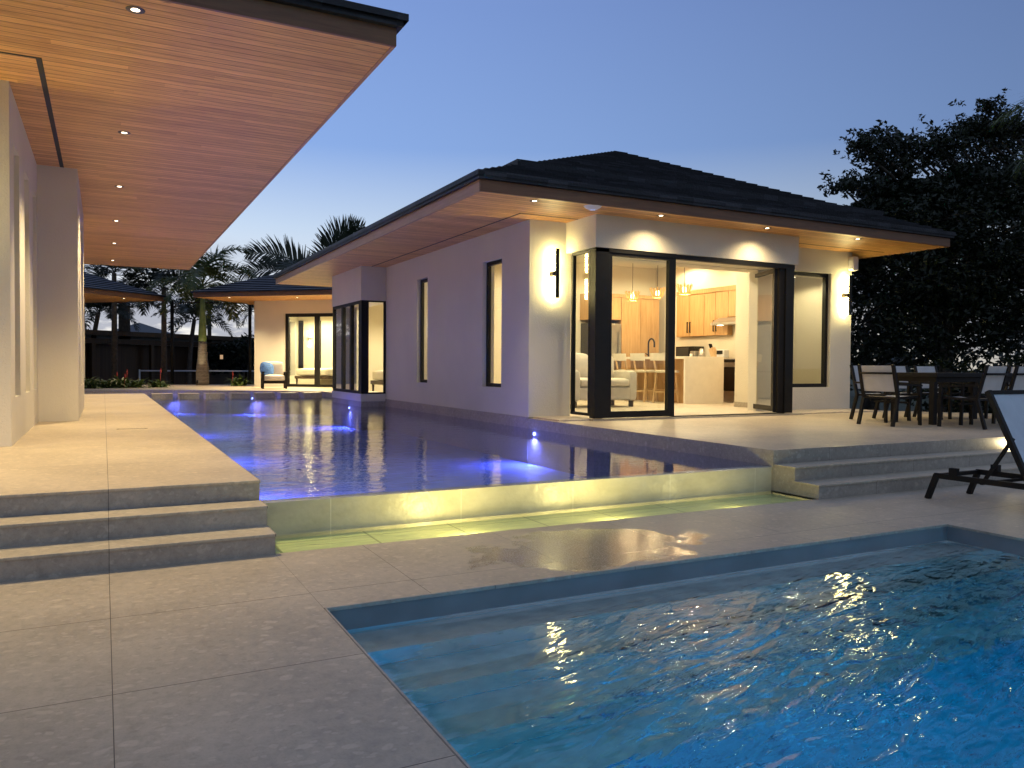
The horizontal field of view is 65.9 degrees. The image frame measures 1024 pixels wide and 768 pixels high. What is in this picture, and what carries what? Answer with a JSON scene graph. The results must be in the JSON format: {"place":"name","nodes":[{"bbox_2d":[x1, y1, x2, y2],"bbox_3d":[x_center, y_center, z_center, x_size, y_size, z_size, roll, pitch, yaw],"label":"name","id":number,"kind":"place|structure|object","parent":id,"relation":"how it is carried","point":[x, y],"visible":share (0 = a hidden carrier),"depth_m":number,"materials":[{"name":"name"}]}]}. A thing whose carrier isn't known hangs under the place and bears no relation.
{"place":"outdoors","nodes":[
{"label":"outdoors","id":0,"kind":"place"},
{"bbox_2d":[84,272,165,379],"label":"guest house","id":1,"kind":"structure","parent":0,"point":[100,290],"depth_m":31.58,"materials":[{"name":"black paint"}]},
{"bbox_2d":[0,393,260,517],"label":"deck","id":2,"kind":"structure","parent":0,"point":[102,454],"depth_m":7.21,"materials":[{"name":"stone"}]},
{"bbox_2d":[0,0,408,446],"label":"villa","id":3,"kind":"object","parent":2,"relation":"on","point":[222,112],"visible":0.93,"depth_m":9.76,"materials":[{"name":"white paint"}]},
{"bbox_2d":[125,6,144,13],"bbox_3d":[-3.305,-3.282,6.930,0.160,0.005,0.160,0,1,-27],"label":"recessed downlight","id":4,"kind":"object","parent":3,"relation":"attached to","point":[136,10],"visible":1,"depth_m":6.92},
{"bbox_2d":[84,384,332,413],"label":"deck","id":5,"kind":"structure","parent":0,"point":[203,389],"depth_m":27.93,"materials":[{"name":"stone"}]},
{"bbox_2d":[84,378,106,388],"bbox_3d":[-15.382,0.039,28.764,1.363,0.628,1.534,1,1,23],"label":"flowering plant","id":6,"kind":"object","parent":5,"relation":"on","point":[90,385],"visible":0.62,"depth_m":28.70,"materials":[{"name":"green plant"}]},
{"bbox_2d":[92,379,122,387],"bbox_3d":[-15.099,0.060,29.352,1.295,0.529,1.138,0,1,-27],"label":"flowering plant","id":7,"kind":"object","parent":5,"relation":"on","point":[108,383],"visible":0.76,"depth_m":29.22,"materials":[{"name":"green plant"}]},
{"bbox_2d":[108,371,135,387],"bbox_3d":[-14.875,-0.097,29.719,1.505,0.931,1.505,1,1,12],"label":"flowering plant","id":8,"kind":"object","parent":5,"relation":"on","point":[121,382],"visible":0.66,"depth_m":29.67,"materials":[{"name":"green plant"}]},
{"bbox_2d":[119,377,151,387],"bbox_3d":[-14.389,0.006,30.198,1.227,0.559,1.234,0,1,-27],"label":"flowering plant","id":9,"kind":"object","parent":5,"relation":"on","point":[138,384],"visible":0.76,"depth_m":30.05,"materials":[{"name":"green plant"}]},
{"bbox_2d":[146,369,170,387],"bbox_3d":[-13.767,-0.189,30.671,1.220,0.865,1.265,1,2,30],"label":"flowering plant","id":10,"kind":"object","parent":5,"relation":"on","point":[158,383],"visible":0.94,"depth_m":30.59,"materials":[{"name":"green plant"}]},
{"bbox_2d":[134,245,256,384],"bbox_3d":[-13.737,-3.083,34.576,5.438,6.245,5.221,0,1,-27],"label":"royal palm","id":11,"kind":"object","parent":5,"relation":"on","point":[203,270],"visible":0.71,"depth_m":34.49,"materials":[{"name":"green plant"}]},
{"bbox_2d":[224,372,252,385],"bbox_3d":[-11.678,-0.147,33.664,1.454,0.826,1.517,1,2,35],"label":"flowering plant","id":12,"kind":"object","parent":5,"relation":"on","point":[236,381],"visible":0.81,"depth_m":33.50,"materials":[{"name":"green plant"}]},
{"bbox_2d":[190,275,332,387],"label":"guest house","id":13,"kind":"structure","parent":5,"relation":"on","point":[285,320],"depth_m":32.55,"materials":[{"name":"white paint"}]},
{"bbox_2d":[285,313,315,386],"bbox_3d":[-8.657,-1.394,32.428,1.400,3.000,0.090,1,1,15],"label":"glass door","id":14,"kind":"structure","parent":13,"relation":"in","point":[287,316],"depth_m":32.51,"materials":[{"name":"black metal"}]},
{"bbox_2d":[298,321,303,368],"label":"window","id":15,"kind":"structure","parent":13,"relation":"in","point":[300,323],"depth_m":35.60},
{"bbox_2d":[295,362,332,383],"bbox_3d":[-7.918,-0.582,34.084,2.170,1.300,2.000,1,1,15],"label":"bed","id":16,"kind":"object","parent":13,"relation":"on","point":[308,373],"visible":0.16,"depth_m":33.27,"materials":[{"name":"fabric"}]},
{"bbox_2d":[316,313,332,386],"bbox_3d":[-7.307,-1.376,32.058,1.400,3.000,0.090,1,1,15],"label":"glass door","id":17,"kind":"structure","parent":13,"relation":"in","point":[318,315],"depth_m":32.17,"materials":[{"name":"black metal"}]},
{"bbox_2d":[261,361,287,388],"bbox_3d":[-9.093,-0.348,30.160,0.930,1.047,0.869,0,1,-21],"label":"outdoor armchair","id":18,"kind":"object","parent":5,"relation":"on","point":[279,376],"visible":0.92,"depth_m":29.92,"materials":[{"name":"fabric"}]},
{"bbox_2d":[260,362,273,374],"bbox_3d":[-9.326,-0.568,30.050,0.242,0.551,0.592,2,2,43],"label":"throw pillow","id":19,"kind":"object","parent":18,"relation":"on","point":[266,368],"visible":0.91,"depth_m":29.97,"materials":[{"name":"blue fabric"}]},
{"bbox_2d":[0,481,1023,767],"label":"patio","id":20,"kind":"structure","parent":0,"point":[264,661],"depth_m":4.11,"materials":[{"name":"stone"}]},
{"bbox_2d":[0,500,275,581],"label":"steps","id":21,"kind":"structure","parent":20,"relation":"on","point":[44,546],"depth_m":5.54,"materials":[{"name":"stone"}]},
{"bbox_2d":[275,491,813,553],"bbox_3d":[0.607,1.250,7.415,5.644,0.038,0.650,0,1,-27],"label":"trough","id":22,"kind":"object","parent":20,"relation":"in","point":[296,544],"visible":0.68,"depth_m":7.15,"materials":[{"name":"liquid"}]},
{"bbox_2d":[276,491,809,550],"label":"trough water","id":23,"kind":"structure","parent":22,"relation":"in","point":[748,498],"depth_m":8.01,"materials":[{"name":"liquid"}]},
{"bbox_2d":[324,524,1023,767],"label":"pool basin","id":24,"kind":"object","parent":20,"relation":"in","point":[345,618],"visible":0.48,"depth_m":5.49,"materials":[{"name":"paint"}]},
{"bbox_2d":[347,540,1023,767],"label":"pool water","id":25,"kind":"structure","parent":24,"relation":"in","point":[912,656],"depth_m":4.04,"materials":[{"name":"blue liquid"}]},
{"bbox_2d":[773,448,1019,499],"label":"steps","id":26,"kind":"structure","parent":20,"relation":"on","point":[827,479],"depth_m":9.12,"materials":[{"name":"stone"}]},
{"bbox_2d":[924,390,1023,498],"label":"sun lounger","id":27,"kind":"object","parent":20,"relation":"on","point":[1007,406],"visible":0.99,"depth_m":7.98,"materials":[{"name":"metal"}]},
{"bbox_2d":[84,0,1023,369],"label":"sky","id":28,"kind":"structure","parent":0,"point":[760,92],"materials":[{"name":"blue"}]},
{"bbox_2d":[626,356,723,403],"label":"kitchen island","id":29,"kind":"structure","parent":0,"point":[700,380],"depth_m":19.80,"materials":[{"name":"white stone"}]},
{"bbox_2d":[709,344,716,356],"bbox_3d":[5.369,-0.868,21.065,0.120,0.413,0.263,0,1,-27],"label":"knife block","id":30,"kind":"object","parent":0,"point":[712,351],"depth_m":21.03,"materials":[{"name":"brown wood"}]},
{"bbox_2d":[528,411,1006,493],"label":"deck","id":31,"kind":"structure","parent":0,"point":[781,439],"depth_m":11.27,"materials":[{"name":"stone"}]},
{"bbox_2d":[273,151,955,458],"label":"pavilion","id":32,"kind":"structure","parent":31,"relation":"on","point":[444,303],"depth_m":15.82,"materials":[{"name":"white paint"}]},
{"bbox_2d":[333,305,341,391],"bbox_3d":[-5.072,-1.038,23.116,0.090,2.490,1.040,0,1,-27],"label":"window","id":33,"kind":"structure","parent":32,"relation":"in","point":[340,306],"depth_m":23.49,"materials":[{"name":"black metal"}]},
{"bbox_2d":[342,303,349,392],"bbox_3d":[-4.635,-1.015,22.273,0.090,2.490,0.860,0,1,-27],"label":"window","id":34,"kind":"structure","parent":32,"relation":"in","point":[344,306],"depth_m":22.59,"materials":[{"name":"black metal"}]},
{"bbox_2d":[350,301,358,393],"bbox_3d":[-4.240,-0.994,21.509,0.090,2.490,0.860,0,1,-27],"label":"window","id":35,"kind":"structure","parent":32,"relation":"in","point":[352,304],"depth_m":21.82,"materials":[{"name":"black metal"}]},
{"bbox_2d":[332,391,385,429],"bbox_3d":[-4.393,0.739,22.440,0.690,1.020,2.990,0,1,-27],"label":"box window base","id":36,"kind":"structure","parent":32,"relation":"in","point":[361,400],"depth_m":21.23,"materials":[{"name":"white paint"}]},
{"bbox_2d":[360,300,385,393],"bbox_3d":[-3.710,-0.982,21.119,0.673,2.490,0.070,0,1,-27],"label":"window","id":37,"kind":"structure","parent":32,"relation":"in","point":[364,389],"depth_m":21.00,"materials":[{"name":"black metal"}]},
{"bbox_2d":[370,370,382,390],"bbox_3d":[-3.081,-0.328,24.639,2.170,1.300,2.000,0,1,-27],"label":"bed","id":38,"kind":"object","parent":32,"relation":"on","point":[378,377],"visible":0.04,"depth_m":24.47,"materials":[{"name":"fabric"}]},
{"bbox_2d":[420,278,427,382],"bbox_3d":[-2.033,-1.273,18.882,0.070,2.480,0.700,0,1,-27],"label":"window","id":39,"kind":"structure","parent":32,"relation":"in","point":[423,281],"depth_m":19.13,"materials":[{"name":"black metal"}]},
{"bbox_2d":[486,259,501,386],"bbox_3d":[-0.287,-1.182,15.508,0.070,2.480,0.860,0,1,-27],"label":"window","id":40,"kind":"structure","parent":32,"relation":"in","point":[488,302],"depth_m":15.83,"materials":[{"name":"black metal"}]},
{"bbox_2d":[550,248,559,297],"bbox_3d":[0.774,-1.984,14.200,0.110,0.880,0.200,0,1,-27],"label":"wall sconce","id":41,"kind":"object","parent":32,"relation":"attached to","point":[554,274],"depth_m":14.12,"materials":[{"name":"black metal"}]},
{"bbox_2d":[570,249,590,415],"bbox_3d":[1.243,-0.902,14.055,0.070,2.910,0.620,0,1,-27],"label":"window","id":42,"kind":"structure","parent":32,"relation":"in","point":[573,278],"depth_m":14.27,"materials":[{"name":"black metal"}]},
{"bbox_2d":[584,205,601,209],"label":"wifi access point","id":43,"kind":"structure","parent":32,"relation":"attached to","point":[592,207],"depth_m":12.80,"materials":[{"name":"white plastic"}]},
{"bbox_2d":[581,323,620,369],"bbox_3d":[2.545,-0.669,22.521,0.980,2.120,0.652,0,1,-27],"label":"fridge","id":44,"kind":"object","parent":32,"relation":"on","point":[616,338],"visible":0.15,"depth_m":22.41,"materials":[{"name":"metal"}]},
{"bbox_2d":[570,353,636,407],"bbox_3d":[1.881,-0.098,17.954,1.750,1.220,0.990,0,1,-27],"label":"sofa","id":45,"kind":"object","parent":32,"relation":"on","point":[623,385],"visible":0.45,"depth_m":17.85,"materials":[{"name":"white fabric"}]},
{"bbox_2d":[580,293,660,369],"bbox_3d":[3.142,-1.081,22.865,2.400,2.975,0.610,0,1,-27],"label":"tall cupboard","id":46,"kind":"object","parent":32,"relation":"on","point":[638,320],"visible":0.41,"depth_m":22.74,"materials":[{"name":"brown wood"}]},
{"bbox_2d":[612,354,638,400],"bbox_3d":[3.086,-0.188,21.436,0.580,1.264,0.600,0,1,-27],"label":"bar stool","id":47,"kind":"object","parent":32,"relation":"on","point":[619,357],"visible":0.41,"depth_m":21.27,"materials":[{"name":"brown wood"}]},
{"bbox_2d":[625,280,639,300],"bbox_3d":[3.315,-2.855,21.686,0.426,1.131,0.425,0,1,-27],"label":"pendant lamp","id":48,"kind":"object","parent":32,"relation":"hanging from","point":[632,296],"visible":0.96,"depth_m":21.59,"materials":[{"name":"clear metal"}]},
{"bbox_2d":[608,252,675,417],"bbox_3d":[2.304,-0.881,14.115,1.470,2.940,0.090,0,1,-27],"label":"sliding door panel","id":49,"kind":"structure","parent":32,"relation":"in","point":[670,262],"depth_m":14.35,"materials":[{"name":"black metal"}]},
{"bbox_2d":[630,353,657,401],"bbox_3d":[3.463,-0.169,20.708,0.580,1.264,0.600,0,1,-27],"label":"bar stool","id":50,"kind":"object","parent":32,"relation":"on","point":[634,357],"visible":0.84,"depth_m":20.55,"materials":[{"name":"brown wood"}]},
{"bbox_2d":[650,271,665,297],"bbox_3d":[3.821,-2.828,20.709,0.426,1.131,0.425,0,1,-27],"label":"pendant lamp","id":51,"kind":"object","parent":32,"relation":"hanging from","point":[656,294],"visible":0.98,"depth_m":20.62,"materials":[{"name":"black metal"}]},
{"bbox_2d":[650,353,678,402],"bbox_3d":[3.853,-0.148,19.953,0.580,1.264,0.600,0,1,-27],"label":"bar stool","id":52,"kind":"object","parent":32,"relation":"on","point":[654,357],"visible":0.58,"depth_m":19.89,"materials":[{"name":"brown wood"}]},
{"bbox_2d":[676,267,692,294],"bbox_3d":[4.317,-2.803,19.750,0.426,1.131,0.425,0,1,-27],"label":"pendant lamp","id":53,"kind":"object","parent":32,"relation":"hanging from","point":[683,290],"visible":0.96,"depth_m":19.66,"materials":[{"name":"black metal"}]},
{"bbox_2d":[676,285,735,336],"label":"wall cabinets","id":54,"kind":"object","parent":32,"relation":"attached to","point":[699,311],"depth_m":21.57,"materials":[{"name":"brown wood"}]},
{"bbox_2d":[676,295,689,336],"bbox_3d":[4.861,-1.921,22.420,0.022,1.150,0.552,0,1,-27],"label":"door","id":55,"kind":"structure","parent":54,"relation":"in","point":[683,302],"depth_m":22.43,"materials":[{"name":"brown wood"}]},
{"bbox_2d":[689,294,703,335],"bbox_3d":[5.129,-1.907,21.901,0.022,1.150,0.582,0,1,-27],"label":"door","id":56,"kind":"structure","parent":54,"relation":"in","point":[696,301],"depth_m":21.87,"materials":[{"name":"brown wood"}]},
{"bbox_2d":[704,292,715,335],"bbox_3d":[5.373,-1.894,21.430,0.022,1.150,0.442,0,1,-27],"label":"door","id":57,"kind":"structure","parent":54,"relation":"in","point":[709,298],"depth_m":21.43,"materials":[{"name":"brown wood"}]},
{"bbox_2d":[715,291,728,334],"bbox_3d":[5.589,-1.883,21.013,0.022,1.150,0.462,0,1,-27],"label":"door","id":58,"kind":"structure","parent":54,"relation":"in","point":[721,297],"depth_m":20.98,"materials":[{"name":"brown wood"}]},
{"bbox_2d":[728,290,735,316],"bbox_3d":[5.838,-2.105,20.528,0.022,0.680,0.582,0,1,-27],"label":"door","id":59,"kind":"structure","parent":54,"relation":"in","point":[732,294],"depth_m":20.65,"materials":[{"name":"brown wood"}]},
{"bbox_2d":[710,317,735,325],"bbox_3d":[5.721,-1.631,20.485,0.560,0.208,1.040,0,1,-27],"label":"range hood","id":60,"kind":"object","parent":32,"relation":"attached to","point":[730,321],"visible":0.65,"depth_m":20.50,"materials":[{"name":"metal"}]},
{"bbox_2d":[723,358,734,401],"bbox_3d":[5.787,-0.098,20.437,0.480,1.120,0.490,0,1,-27],"label":"oven","id":61,"kind":"object","parent":32,"relation":"on","point":[729,381],"visible":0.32,"depth_m":20.36,"materials":[{"name":"metal"}]},
{"bbox_2d":[753,268,776,410],"bbox_3d":[5.176,-0.890,16.262,0.060,2.840,1.200,0,1,-4],"label":"open door leaf","id":62,"kind":"structure","parent":32,"relation":"in","point":[773,271],"depth_m":15.69,"materials":[{"name":"black metal"}]},
{"bbox_2d":[793,271,827,386],"bbox_3d":[6.252,-1.192,17.309,1.780,2.530,0.090,0,1,-27],"label":"window","id":63,"kind":"structure","parent":32,"relation":"in","point":[823,383],"depth_m":17.66,"materials":[{"name":"black metal"}]},
{"bbox_2d":[842,275,851,314],"bbox_3d":[7.506,-1.987,17.683,0.110,0.880,0.200,0,1,-27],"label":"wall sconce","id":64,"kind":"object","parent":32,"relation":"attached to","point":[847,295],"depth_m":17.62,"materials":[{"name":"black metal"}]},
{"bbox_2d":[848,256,857,270],"bbox_3d":[7.654,-2.698,17.740,0.180,0.320,0.200,0,1,-27],"label":"outdoor speaker","id":65,"kind":"object","parent":32,"relation":"attached to","point":[852,263],"visible":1,"depth_m":17.66},
{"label":"base cabinets","id":66,"kind":"object","parent":32,"relation":"on","visible":0},
{"bbox_2d":[676,346,703,355],"bbox_3d":[4.965,-0.887,22.085,0.380,0.320,0.760,0,1,-27],"label":"microwave","id":67,"kind":"object","parent":66,"relation":"on","point":[683,351],"visible":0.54,"depth_m":21.91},
{"bbox_2d":[698,348,704,356],"bbox_3d":[5.171,-0.843,21.541,0.197,0.280,0.247,1,1,5],"label":"kettle","id":68,"kind":"object","parent":66,"relation":"on","point":[701,353],"visible":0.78,"depth_m":21.45,"materials":[{"name":"metal"}]},
{"bbox_2d":[717,350,728,357],"bbox_3d":[5.549,-0.798,20.813,0.212,0.210,0.280,0,1,-27],"label":"toaster","id":69,"kind":"object","parent":66,"relation":"on","point":[723,353],"visible":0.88,"depth_m":20.71,"materials":[{"name":"white plastic"}]},
{"bbox_2d":[849,365,911,420],"bbox_3d":[6.672,0.156,14.354,0.675,1.010,0.818,0,1,-27],"label":"dining chair","id":70,"kind":"object","parent":31,"relation":"on","point":[855,376],"visible":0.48,"depth_m":14.44,"materials":[{"name":"fabric"}]},
{"bbox_2d":[856,364,922,426],"bbox_3d":[6.280,0.180,13.162,0.817,1.010,0.675,0,2,-30],"label":"dining chair","id":71,"kind":"object","parent":31,"relation":"on","point":[884,379],"visible":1,"depth_m":13.04,"materials":[{"name":"fabric"}]},
{"bbox_2d":[882,365,943,420],"bbox_3d":[7.471,0.152,14.767,0.675,1.010,0.818,0,1,-27],"label":"dining chair","id":72,"kind":"object","parent":31,"relation":"on","point":[904,368],"visible":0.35,"depth_m":14.92,"materials":[{"name":"fabric"}]},
{"bbox_2d":[912,365,969,418],"bbox_3d":[8.253,0.148,15.172,0.675,1.010,0.818,0,1,-27],"label":"dining chair","id":73,"kind":"object","parent":31,"relation":"on","point":[933,369],"visible":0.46,"depth_m":15.27,"materials":[{"name":"metal"}]},
{"bbox_2d":[890,372,1012,424],"bbox_3d":[7.877,0.235,14.049,2.400,0.870,0.960,0,1,-27],"label":"dining table","id":74,"kind":"object","parent":31,"relation":"on","point":[932,379],"visible":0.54,"depth_m":13.35,"materials":[{"name":"metal"}]},
{"bbox_2d":[937,365,1010,429],"bbox_3d":[7.428,0.200,12.683,0.675,1.010,0.818,0,2,-31],"label":"dining chair","id":75,"kind":"object","parent":31,"relation":"on","point":[993,377],"visible":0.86,"depth_m":12.45,"materials":[{"name":"metal"}]},
{"bbox_2d":[969,365,1023,424],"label":"dining chair","id":76,"kind":"object","parent":31,"relation":"on","point":[1017,381],"visible":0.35,"depth_m":12.77,"materials":[{"name":"fabric"}]},
{"bbox_2d":[984,366,1014,418],"bbox_3d":[9.482,0.163,14.877,0.818,1.010,0.675,0,1,-27],"label":"dining chair","id":77,"kind":"object","parent":31,"relation":"on","point":[1011,370],"visible":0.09,"depth_m":14.99,"materials":[{"name":"fabric"}]},
{"bbox_2d":[850,370,988,412],"bbox_3d":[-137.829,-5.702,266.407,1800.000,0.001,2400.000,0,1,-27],"label":"ground","id":78,"kind":"structure","parent":0,"point":[902,406],"depth_m":33.98,"materials":[{"name":"soil"}]},
{"bbox_2d":[84,265,152,381],"bbox_3d":[-18.125,-2.973,36.132,3.817,6.810,3.797,0,1,-27],"label":"palm tree","id":79,"kind":"object","parent":78,"relation":"on","point":[103,272],"visible":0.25,"depth_m":36.04,"materials":[{"name":"green plant"}]},
{"bbox_2d":[96,323,169,345],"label":"distant house","id":80,"kind":"structure","parent":78,"relation":"on","point":[145,328],"depth_m":73.15,"materials":[{"name":"white paint"}]},
{"bbox_2d":[121,261,199,384],"bbox_3d":[-16.072,-2.747,36.593,4.133,6.367,3.668,1,1,10],"label":"palm tree","id":81,"kind":"object","parent":78,"relation":"on","point":[154,274],"visible":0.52,"depth_m":36.52,"materials":[{"name":"green plant"}]},
{"bbox_2d":[85,329,253,384],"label":"fence","id":82,"kind":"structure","parent":78,"relation":"on","point":[141,350],"depth_m":41.55,"materials":[{"name":"wood"}]},
{"bbox_2d":[170,301,251,384],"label":"garden arch","id":83,"kind":"structure","parent":78,"relation":"on","point":[172,305],"depth_m":35.26,"materials":[{"name":"metal"}]},
{"bbox_2d":[237,214,366,280],"bbox_3d":[-10.019,-3.989,38.149,5.083,8.864,5.934,1,2,36],"label":"palm tree","id":84,"kind":"object","parent":78,"relation":"on","point":[344,230],"visible":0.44,"depth_m":37.76,"materials":[{"name":"green plant"}]},
{"bbox_2d":[177,392,760,499],"bbox_3d":[-11.198,0.911,15.944,18.750,0.780,25.040,0,1,-27],"label":"reflecting pool basin","id":85,"kind":"object","parent":78,"relation":"in","point":[739,454],"visible":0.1,"depth_m":12.21,"materials":[{"name":"paint"}]},
{"bbox_2d":[147,395,759,497],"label":"reflecting pool water","id":86,"kind":"structure","parent":85,"relation":"in","point":[463,435],"depth_m":11.25,"materials":[{"name":"liquid"}]},
{"bbox_2d":[151,393,172,399],"bbox_3d":[-10.926,0.391,24.653,0.600,0.190,0.620,0,1,-27],"label":"stepping pad","id":87,"kind":"object","parent":86,"relation":"on","point":[158,396],"visible":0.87,"depth_m":24.41,"materials":[{"name":"stone"}]},
{"bbox_2d":[177,393,199,399],"bbox_3d":[-10.233,0.388,24.978,0.600,0.190,0.620,0,1,-27],"label":"stepping pad","id":88,"kind":"object","parent":86,"relation":"on","point":[191,396],"visible":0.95,"depth_m":24.74,"materials":[{"name":"stone"}]},
{"bbox_2d":[204,393,224,398],"bbox_3d":[-9.540,0.385,25.303,0.600,0.190,0.620,0,1,-27],"label":"stepping pad","id":89,"kind":"object","parent":86,"relation":"on","point":[214,395],"visible":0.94,"depth_m":25.04,"materials":[{"name":"stone"}]},
{"bbox_2d":[229,392,250,398],"bbox_3d":[-8.847,0.383,25.628,0.600,0.190,0.620,0,1,-27],"label":"stepping pad","id":90,"kind":"object","parent":86,"relation":"on","point":[245,395],"visible":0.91,"depth_m":25.37,"materials":[{"name":"stone"}]},
{"bbox_2d":[253,392,274,397],"bbox_3d":[-8.153,0.380,25.953,0.600,0.190,0.620,0,1,-27],"label":"stepping pad","id":91,"kind":"object","parent":86,"relation":"on","point":[263,394],"visible":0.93,"depth_m":25.72,"materials":[{"name":"stone"}]},
{"bbox_2d":[277,392,298,398],"bbox_3d":[-7.460,0.378,26.277,0.600,0.190,0.620,0,1,-27],"label":"stepping pad","id":92,"kind":"object","parent":86,"relation":"on","point":[291,395],"visible":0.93,"depth_m":26.05,"materials":[{"name":"stone"}]},
{"bbox_2d":[300,392,321,397],"bbox_3d":[-6.767,0.375,26.602,0.600,0.190,0.620,0,1,-27],"label":"stepping pad","id":93,"kind":"object","parent":86,"relation":"on","point":[310,394],"visible":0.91,"depth_m":26.37,"materials":[{"name":"stone"}]},
{"bbox_2d":[262,466,771,538],"bbox_3d":[0.418,1.229,7.767,5.632,0.548,0.150,0,1,-27],"label":"infinity edge","id":94,"kind":"object","parent":85,"relation":"attached to","point":[308,516],"visible":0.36,"depth_m":7.39,"materials":[{"name":"stone"}]},
{"bbox_2d":[260,464,767,501],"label":"spill water","id":95,"kind":"structure","parent":94,"relation":"on","point":[708,469],"depth_m":8.45,"materials":[{"name":"liquid"}]},
{"bbox_2d":[817,87,1023,412],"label":"broadleaf tree","id":96,"kind":"object","parent":78,"relation":"on","point":[965,200],"visible":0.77,"depth_m":21.92,"materials":[{"name":"green plant"}]},
{"bbox_2d":[850,306,1023,395],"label":"garden thicket","id":97,"kind":"object","parent":78,"relation":"on","point":[978,364],"visible":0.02,"depth_m":39.48,"materials":[{"name":"green plant"}]},
{"bbox_2d":[850,256,1023,409],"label":"broadleaf tree","id":98,"kind":"object","parent":78,"relation":"on","point":[899,322],"visible":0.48,"depth_m":22.13,"materials":[{"name":"green plant"}]},
{"bbox_2d":[899,355,1008,412],"bbox_3d":[10.988,0.201,19.525,3.056,1.850,2.336,0,1,-27],"label":"shrub","id":99,"kind":"object","parent":78,"relation":"on","point":[946,365],"visible":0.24,"depth_m":19.14,"materials":[{"name":"green plant"}]},
{"bbox_2d":[976,354,1023,412],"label":"shrub","id":100,"kind":"object","parent":78,"relation":"on","point":[1015,360],"visible":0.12,"depth_m":19.70,"materials":[{"name":"green plant"}]},
{"bbox_2d":[989,93,1023,228],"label":"tree","id":101,"kind":"object","parent":78,"relation":"on","point":[1013,111],"visible":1,"depth_m":18.57,"materials":[{"name":"green plant"}]},
{"label":"court","id":102,"kind":"structure","parent":0,"visible":0},
{"bbox_2d":[85,302,142,379],"bbox_3d":[-20.562,-2.282,39.248,4.110,5.252,3.962,0,1,-27],"label":"palm tree","id":103,"kind":"object","parent":102,"relation":"on","point":[108,309],"visible":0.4,"depth_m":38.95,"materials":[{"name":"green plant"}]},
{"bbox_2d":[86,276,160,344],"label":"palm tree","id":104,"kind":"object","parent":102,"relation":"on","point":[123,324],"visible":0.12,"depth_m":41.91,"materials":[{"name":"green plant"}]},
{"bbox_2d":[151,298,233,384],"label":"palm tree","id":105,"kind":"object","parent":102,"relation":"on","point":[185,308],"visible":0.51,"depth_m":42.66,"materials":[{"name":"green plant"}]},
{"bbox_2d":[138,369,253,380],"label":"court net","id":106,"kind":"object","parent":102,"relation":"on","point":[139,373],"visible":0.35,"depth_m":41.42,"materials":[{"name":"white plastic"}]},
{"bbox_2d":[174,282,241,342],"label":"palm tree","id":107,"kind":"object","parent":102,"relation":"on","point":[221,315],"visible":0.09,"depth_m":46.93,"materials":[{"name":"green plant"}]},
{"bbox_2d":[192,332,253,374],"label":"broadleaf tree","id":108,"kind":"object","parent":102,"relation":"on","point":[238,353],"visible":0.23,"depth_m":44.72,"materials":[{"name":"green plant"}]},
{"bbox_2d":[225,304,253,326],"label":"palm tree","id":109,"kind":"object","parent":102,"relation":"on","point":[240,311],"visible":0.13,"depth_m":45.01,"materials":[{"name":"green plant"}]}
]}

